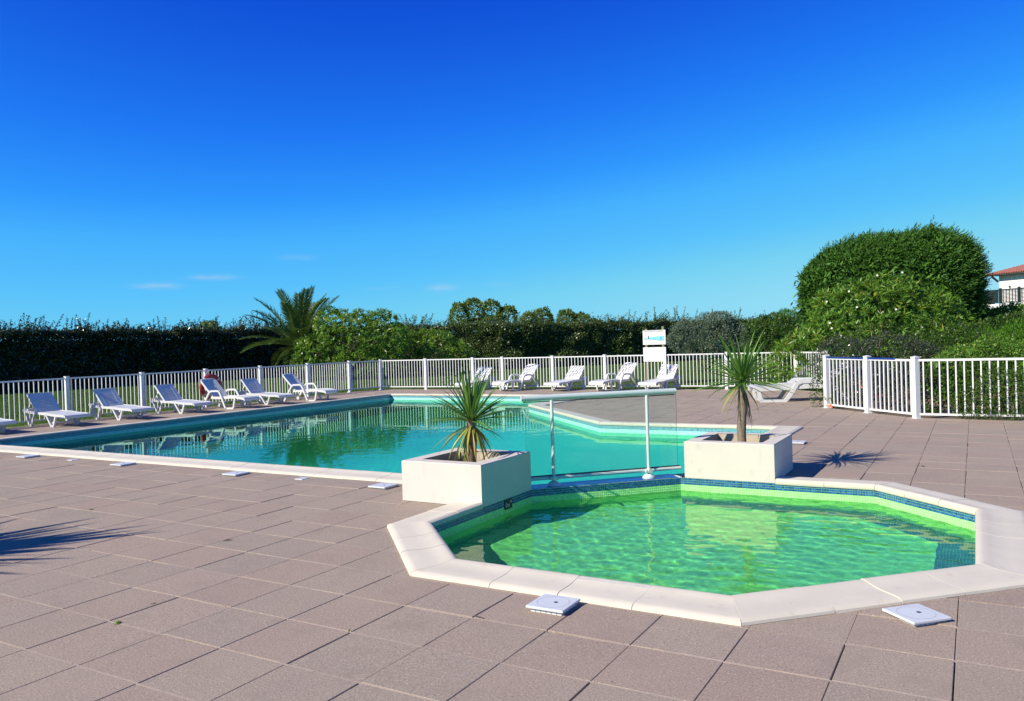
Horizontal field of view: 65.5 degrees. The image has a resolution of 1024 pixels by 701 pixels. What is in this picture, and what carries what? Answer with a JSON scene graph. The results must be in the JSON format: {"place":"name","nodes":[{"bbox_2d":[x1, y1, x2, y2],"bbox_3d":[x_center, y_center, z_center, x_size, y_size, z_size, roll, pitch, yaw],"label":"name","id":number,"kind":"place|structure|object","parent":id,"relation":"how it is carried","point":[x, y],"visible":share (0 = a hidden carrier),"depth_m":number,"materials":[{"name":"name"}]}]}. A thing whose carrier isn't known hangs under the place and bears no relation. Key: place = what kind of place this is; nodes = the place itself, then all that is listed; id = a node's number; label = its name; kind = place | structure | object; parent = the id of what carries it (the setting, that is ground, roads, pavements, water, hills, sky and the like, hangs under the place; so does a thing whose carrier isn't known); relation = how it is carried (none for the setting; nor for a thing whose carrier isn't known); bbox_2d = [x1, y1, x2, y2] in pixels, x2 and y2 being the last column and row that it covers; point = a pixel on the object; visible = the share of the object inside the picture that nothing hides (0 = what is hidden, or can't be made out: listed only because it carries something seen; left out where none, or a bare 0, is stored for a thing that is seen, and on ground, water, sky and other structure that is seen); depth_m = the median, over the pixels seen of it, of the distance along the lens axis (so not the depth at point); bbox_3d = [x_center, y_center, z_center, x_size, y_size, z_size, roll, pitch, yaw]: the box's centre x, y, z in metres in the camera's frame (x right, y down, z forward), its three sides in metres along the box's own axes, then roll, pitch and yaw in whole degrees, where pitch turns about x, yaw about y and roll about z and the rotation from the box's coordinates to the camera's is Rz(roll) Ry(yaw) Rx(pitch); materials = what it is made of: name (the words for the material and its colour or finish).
{"place":"outdoors","nodes":[
{"label":"outdoors","id":0,"kind":"place"},
{"bbox_2d":[6,389,387,428],"bbox_3d":[-6.122,1.686,13.653,15.350,0.001,30.500,-1,1,30],"label":"edge strip","id":1,"kind":"object","parent":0,"point":[151,412],"visible":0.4,"depth_m":20.94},
{"bbox_2d":[0,361,351,422],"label":"pool fence","id":2,"kind":"object","parent":1,"relation":"on","point":[140,375],"visible":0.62,"depth_m":21.85,"materials":[{"name":"white metal"}]},
{"bbox_2d":[199,370,221,398],"bbox_3d":[-8.717,0.983,23.033,0.128,0.835,0.720,4,4,38],"label":"lifebuoy","id":3,"kind":"object","parent":2,"relation":"hanging from","point":[203,392],"visible":0.59,"depth_m":22.90,"materials":[{"name":"red plastic"}]},
{"bbox_2d":[351,359,383,389],"bbox_3d":[-5.271,0.915,28.910,1.340,1.143,0.145,-2,1,-42],"label":"pool fence","id":4,"kind":"object","parent":1,"relation":"on","point":[380,375],"visible":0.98,"depth_m":29.00,"materials":[{"name":"white metal"}]},
{"bbox_2d":[0,343,1013,427],"bbox_3d":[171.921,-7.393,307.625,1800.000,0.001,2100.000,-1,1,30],"label":"lawn","id":5,"kind":"structure","parent":0,"point":[516,377],"depth_m":32.53,"materials":[{"name":"green plant"}]},
{"bbox_2d":[0,312,309,392],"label":"hedge","id":6,"kind":"object","parent":5,"relation":"on","point":[26,353],"visible":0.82,"depth_m":41.17,"materials":[{"name":"green plant"}]},
{"bbox_2d":[196,320,235,338],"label":"round tree","id":7,"kind":"object","parent":5,"relation":"on","point":[209,322],"visible":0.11,"depth_m":54.91,"materials":[{"name":"green plant"}]},
{"bbox_2d":[239,285,358,379],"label":"palm tree","id":8,"kind":"object","parent":5,"relation":"on","point":[300,319],"visible":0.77,"depth_m":40.68,"materials":[{"name":"green plant"}]},
{"bbox_2d":[291,304,409,380],"bbox_3d":[-8.180,-0.383,39.868,6.100,3.979,3.327,-2,1,7],"label":"oleander","id":9,"kind":"object","parent":5,"relation":"on","point":[323,339],"visible":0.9,"depth_m":39.34,"materials":[{"name":"green plant"}]},
{"bbox_2d":[370,325,478,375],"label":"oleander","id":10,"kind":"object","parent":5,"relation":"on","point":[451,341],"visible":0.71,"depth_m":42.16,"materials":[{"name":"green plant"}]},
{"bbox_2d":[447,297,518,332],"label":"round tree","id":11,"kind":"object","parent":5,"relation":"on","point":[478,304],"visible":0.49,"depth_m":61.53,"materials":[{"name":"green plant"}]},
{"bbox_2d":[518,305,553,331],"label":"round tree","id":12,"kind":"object","parent":5,"relation":"on","point":[525,314],"visible":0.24,"depth_m":64.61,"materials":[{"name":"green plant"}]},
{"bbox_2d":[307,306,794,373],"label":"hedge","id":13,"kind":"object","parent":5,"relation":"on","point":[506,339],"visible":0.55,"depth_m":49.09,"materials":[{"name":"green plant"}]},
{"bbox_2d":[555,308,602,328],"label":"round tree","id":14,"kind":"object","parent":5,"relation":"on","point":[576,316],"visible":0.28,"depth_m":61.68,"materials":[{"name":"green plant"}]},
{"bbox_2d":[643,326,665,380],"bbox_3d":[5.053,0.277,28.044,0.950,2.230,0.093,-1,1,44],"label":"sign","id":15,"kind":"object","parent":5,"relation":"on","point":[654,337],"visible":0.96,"depth_m":28.03,"materials":[{"name":"white plastic"}]},
{"bbox_2d":[666,310,749,371],"bbox_3d":[8.929,-0.400,36.350,3.816,2.860,2.273,-2,1,9],"label":"silver shrub","id":16,"kind":"object","parent":5,"relation":"on","point":[730,324],"visible":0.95,"depth_m":36.03,"materials":[{"name":"green plant"}]},
{"bbox_2d":[738,311,817,365],"bbox_3d":[13.832,-0.605,40.339,4.662,2.875,2.267,-2,1,2],"label":"privet shrub","id":17,"kind":"object","parent":5,"relation":"on","point":[766,319],"visible":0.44,"depth_m":39.93,"materials":[{"name":"green plant"}]},
{"bbox_2d":[771,308,799,337],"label":"feathery shrub","id":18,"kind":"object","parent":5,"relation":"on","point":[784,311],"visible":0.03,"depth_m":43.07,"materials":[{"name":"green plant"}]},
{"bbox_2d":[808,353,837,407],"bbox_3d":[6.705,0.683,17.128,0.654,1.261,0.662,-1,1,30],"label":"trailing plant","id":19,"kind":"object","parent":5,"relation":"on","point":[817,381],"visible":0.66,"depth_m":17.21,"materials":[{"name":"green plant"}]},
{"bbox_2d":[0,389,1023,700],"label":"pool deck","id":20,"kind":"structure","parent":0,"point":[304,589],"depth_m":4.88,"materials":[{"name":"tile"}]},
{"bbox_2d":[0,418,15,432],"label":"sun lounger","id":21,"kind":"object","parent":20,"relation":"on","point":[4,422],"visible":0.99,"depth_m":16.95,"materials":[{"name":"white plastic"}]},
{"bbox_2d":[16,454,39,457],"bbox_3d":[-7.838,1.724,12.882,0.250,0.047,0.250,-1,1,30],"label":"skimmer lid","id":22,"kind":"object","parent":20,"relation":"on","point":[28,456],"visible":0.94,"depth_m":12.83,"materials":[{"name":"plastic"}]},
{"bbox_2d":[22,392,90,427],"bbox_3d":[-10.598,1.374,18.497,1.655,0.769,0.630,-1,1,29],"label":"sun lounger","id":23,"kind":"object","parent":20,"relation":"on","point":[49,408],"visible":1,"depth_m":18.55,"materials":[{"name":"white plastic"}]},
{"bbox_2d":[89,388,153,419],"bbox_3d":[-9.745,1.331,19.824,1.655,0.769,0.630,-1,1,28],"label":"sun lounger","id":24,"kind":"object","parent":20,"relation":"on","point":[108,398],"visible":0.99,"depth_m":19.86,"materials":[{"name":"white plastic"}]},
{"bbox_2d":[110,462,135,466],"bbox_3d":[-5.687,1.671,11.629,0.250,0.047,0.250,-1,1,29],"label":"skimmer lid","id":25,"kind":"object","parent":20,"relation":"on","point":[120,464],"visible":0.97,"depth_m":11.59,"materials":[{"name":"plastic"}]},
{"bbox_2d":[150,384,212,413],"bbox_3d":[-8.827,1.286,21.221,1.655,0.769,0.630,-1,1,27],"label":"sun lounger","id":26,"kind":"object","parent":20,"relation":"on","point":[173,397],"visible":0.99,"depth_m":21.25,"materials":[{"name":"white plastic"}]},
{"bbox_2d":[200,378,259,408],"bbox_3d":[-7.965,1.204,22.393,1.674,0.852,0.700,-1,1,24],"label":"sun lounger","id":27,"kind":"object","parent":20,"relation":"on","point":[214,388],"visible":1,"depth_m":22.41,"materials":[{"name":"white plastic"}]},
{"bbox_2d":[222,471,249,476],"bbox_3d":[-3.610,1.620,10.407,0.250,0.047,0.250,-1,1,28],"label":"skimmer lid","id":28,"kind":"object","parent":20,"relation":"on","point":[236,473],"visible":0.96,"depth_m":10.35,"materials":[{"name":"plastic"}]},
{"bbox_2d":[238,378,293,404],"bbox_3d":[-7.300,1.210,23.529,1.655,0.769,0.630,-1,1,27],"label":"sun lounger","id":29,"kind":"object","parent":20,"relation":"on","point":[251,385],"visible":0.94,"depth_m":23.55,"materials":[{"name":"white plastic"}]},
{"bbox_2d":[283,373,337,400],"bbox_3d":[-6.262,1.125,24.564,1.674,0.852,0.700,-2,1,23],"label":"sun lounger","id":30,"kind":"object","parent":20,"relation":"on","point":[294,382],"visible":0.99,"depth_m":24.57,"materials":[{"name":"white plastic"}]},
{"bbox_2d":[368,482,398,489],"bbox_3d":[-1.481,1.568,9.156,0.250,0.047,0.250,-1,1,31],"label":"skimmer lid","id":31,"kind":"object","parent":20,"relation":"on","point":[383,485],"visible":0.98,"depth_m":9.11,"materials":[{"name":"plastic"}]},
{"bbox_2d":[0,394,802,504],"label":"swimming pool","id":32,"kind":"structure","parent":20,"relation":"in","point":[15,444],"depth_m":14.84,"materials":[{"name":"tile"}]},
{"bbox_2d":[25,400,698,484],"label":"pool water","id":33,"kind":"structure","parent":32,"relation":"in","point":[385,436],"depth_m":14.92,"materials":[{"name":"teal liquid"}]},
{"bbox_2d":[402,448,530,506],"bbox_3d":[-0.472,1.337,8.527,0.985,0.417,1.010,-1,1,30],"label":"planter","id":34,"kind":"object","parent":20,"relation":"on","point":[442,478],"visible":0.99,"depth_m":8.17,"materials":[{"name":"concrete"}]},
{"bbox_2d":[423,365,515,461],"bbox_3d":[-0.466,0.750,8.459,1.020,1.280,1.126,-2,1,-13],"label":"cordyline","id":35,"kind":"object","parent":34,"relation":"in","point":[473,434],"visible":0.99,"depth_m":8.45,"materials":[{"name":"green plant"}]},
{"bbox_2d":[455,367,495,388],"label":"sun lounger","id":36,"kind":"object","parent":20,"relation":"on","point":[457,383],"visible":0.52,"depth_m":27.54,"materials":[{"name":"white plastic"}]},
{"bbox_2d":[492,364,539,390],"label":"sun lounger","id":37,"kind":"object","parent":20,"relation":"on","point":[523,378],"visible":0.95,"depth_m":26.40,"materials":[{"name":"white plastic"}]},
{"bbox_2d":[526,594,579,615],"bbox_3d":[0.252,1.555,4.849,0.250,0.047,0.250,-1,1,30],"label":"skimmer lid","id":38,"kind":"object","parent":20,"relation":"on","point":[553,604],"visible":1,"depth_m":4.81,"materials":[{"name":"plastic"}]},
{"bbox_2d":[543,366,587,390],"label":"sun lounger","id":39,"kind":"object","parent":20,"relation":"on","point":[572,378],"visible":0.94,"depth_m":25.72,"materials":[{"name":"white plastic"}]},
{"bbox_2d":[381,350,798,389],"bbox_3d":[1.701,0.731,26.014,14.524,1.143,0.145,-1,1,27],"label":"pool fence","id":40,"kind":"object","parent":20,"relation":"on","point":[472,376],"visible":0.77,"depth_m":26.10,"materials":[{"name":"white metal"}]},
{"bbox_2d":[589,362,638,390],"bbox_3d":[3.195,0.824,24.789,1.674,0.852,0.700,-2,1,-40],"label":"sun lounger","id":41,"kind":"object","parent":20,"relation":"on","point":[626,375],"visible":0.95,"depth_m":24.86,"materials":[{"name":"white plastic"}]},
{"bbox_2d":[638,364,681,389],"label":"sun lounger","id":42,"kind":"object","parent":20,"relation":"on","point":[661,379],"visible":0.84,"depth_m":24.29,"materials":[{"name":"white plastic"}]},
{"bbox_2d":[387,474,1023,625],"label":"paddling pool","id":43,"kind":"structure","parent":20,"relation":"in","point":[425,551],"depth_m":5.55,"materials":[{"name":"tile"}]},
{"bbox_2d":[504,498,511,509],"bbox_3d":[-0.036,1.597,8.276,0.008,0.100,0.150,-1,1,30],"label":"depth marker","id":44,"kind":"object","parent":43,"relation":"attached to","point":[508,503],"visible":1,"depth_m":8.27,"materials":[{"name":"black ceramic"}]},
{"bbox_2d":[520,388,680,486],"bbox_3d":[1.041,0.978,9.044,1.905,1.018,0.150,-2,1,-15],"label":"glass screen","id":45,"kind":"object","parent":43,"relation":"on","point":[648,470],"visible":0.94,"depth_m":9.04,"materials":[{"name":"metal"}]},
{"bbox_2d":[443,490,974,595],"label":"paddling pool water","id":46,"kind":"structure","parent":43,"relation":"in","point":[725,543],"depth_m":6.87,"materials":[{"name":"green liquid"}]},
{"bbox_2d":[684,432,792,482],"bbox_3d":[2.664,1.229,9.315,1.005,0.417,0.990,-1,1,30],"label":"planter","id":47,"kind":"object","parent":20,"relation":"on","point":[763,457],"visible":1,"depth_m":8.94,"materials":[{"name":"concrete"}]},
{"bbox_2d":[692,327,799,441],"bbox_3d":[2.719,0.502,9.328,1.272,1.546,1.293,-1,1,30],"label":"cordyline","id":48,"kind":"object","parent":47,"relation":"in","point":[746,368],"visible":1,"depth_m":9.28,"materials":[{"name":"green plant"}]},
{"bbox_2d":[748,362,847,402],"bbox_3d":[6.850,0.768,19.017,2.244,0.902,0.755,-2,1,6],"label":"sun lounger","id":49,"kind":"object","parent":20,"relation":"on","point":[803,383],"visible":0.64,"depth_m":18.75,"materials":[{"name":"white plastic"}]},
{"bbox_2d":[792,440,806,444],"bbox_3d":[4.185,1.359,11.698,0.250,0.047,0.250,-1,1,30],"label":"skimmer lid","id":50,"kind":"object","parent":20,"relation":"on","point":[798,442],"visible":0.69,"depth_m":11.63,"materials":[{"name":"plastic"}]},
{"bbox_2d":[797,351,828,377],"bbox_3d":[7.881,0.606,20.163,0.702,1.143,5.108,-2,1,13],"label":"pool fence","id":51,"kind":"object","parent":20,"relation":"on","point":[809,365],"visible":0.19,"depth_m":22.10,"materials":[{"name":"white metal"}]},
{"bbox_2d":[822,355,920,418],"bbox_3d":[7.013,0.675,15.705,0.186,1.165,2.737,-2,1,-14],"label":"pool fence","id":52,"kind":"object","parent":20,"relation":"on","point":[915,403],"visible":0.94,"depth_m":15.57,"materials":[{"name":"white metal"}]},
{"bbox_2d":[882,603,951,626],"bbox_3d":[2.281,1.501,4.489,0.250,0.047,0.250,-2,1,-15],"label":"skimmer lid","id":53,"kind":"object","parent":20,"relation":"on","point":[916,615],"visible":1,"depth_m":4.45,"materials":[{"name":"plastic"}]},
{"bbox_2d":[918,358,1023,416],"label":"pool fence","id":54,"kind":"object","parent":20,"relation":"on","point":[964,360],"visible":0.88,"depth_m":14.08,"materials":[{"name":"white metal"}]},
{"bbox_2d":[0,0,1023,339],"label":"sky","id":55,"kind":"structure","parent":0,"point":[175,160],"materials":[{"name":"blue"}]},
{"bbox_2d":[833,374,1023,419],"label":"flower bed","id":56,"kind":"object","parent":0,"point":[907,415],"depth_m":16.82,"materials":[{"name":"green plant"}]},
{"bbox_2d":[764,269,974,390],"bbox_3d":[10.116,-0.553,22.694,5.860,3.550,3.114,-2,1,6],"label":"oleander","id":57,"kind":"object","parent":56,"relation":"on","point":[858,293],"visible":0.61,"depth_m":22.30,"materials":[{"name":"green plant"}]},
{"bbox_2d":[810,330,948,400],"bbox_3d":[8.716,0.379,18.945,3.241,1.745,1.779,-2,1,7],"label":"grey shrub","id":58,"kind":"object","parent":56,"relation":"on","point":[868,343],"visible":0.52,"depth_m":18.76,"materials":[{"name":"green plant"}]},
{"bbox_2d":[821,360,938,412],"bbox_3d":[7.602,0.718,16.401,0.986,1.166,2.934,-2,1,-18],"label":"hibiscus","id":59,"kind":"object","parent":56,"relation":"on","point":[890,377],"visible":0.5,"depth_m":16.29,"materials":[{"name":"green plant"}]},
{"bbox_2d":[789,215,995,367],"bbox_3d":[14.189,-1.884,29.796,6.875,5.737,6.556,-1,1,30],"label":"bush","id":60,"kind":"object","parent":56,"relation":"on","point":[953,261],"visible":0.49,"depth_m":27.68,"materials":[{"name":"green plant"}]},
{"bbox_2d":[842,311,1023,381],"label":"wild shrub","id":61,"kind":"object","parent":56,"relation":"on","point":[1010,316],"visible":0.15,"depth_m":24.93,"materials":[{"name":"green plant"}]},
{"bbox_2d":[894,321,999,394],"bbox_3d":[10.787,0.224,19.879,2.410,1.890,1.710,-2,1,7],"label":"leafy shrub","id":62,"kind":"object","parent":56,"relation":"on","point":[942,337],"visible":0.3,"depth_m":19.68,"materials":[{"name":"green plant"}]},
{"bbox_2d":[920,360,1023,413],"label":"leafy shrub","id":63,"kind":"object","parent":56,"relation":"on","point":[968,370],"visible":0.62,"depth_m":14.91,"materials":[{"name":"green plant"}]},
{"bbox_2d":[924,331,1023,403],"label":"leafy shrub","id":64,"kind":"object","parent":56,"relation":"on","point":[965,348],"visible":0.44,"depth_m":17.05,"materials":[{"name":"green plant"}]},
{"bbox_2d":[949,365,1023,420],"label":"leaf shrub","id":65,"kind":"object","parent":56,"relation":"on","point":[978,386],"visible":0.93,"depth_m":13.87,"materials":[{"name":"green plant"}]},
{"bbox_2d":[956,317,1023,389],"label":"feathery shrub","id":66,"kind":"object","parent":56,"relation":"on","point":[1014,330],"visible":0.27,"depth_m":20.18,"materials":[{"name":"green plant"}]},
{"bbox_2d":[974,301,1023,365],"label":"wild shrub","id":67,"kind":"object","parent":56,"relation":"on","point":[1009,308],"visible":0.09,"depth_m":28.33,"materials":[{"name":"green plant"}]},
{"bbox_2d":[982,264,1023,336],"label":"house","id":68,"kind":"structure","parent":0,"point":[1011,284],"depth_m":68.25,"materials":[{"name":"paint"}]}
]}

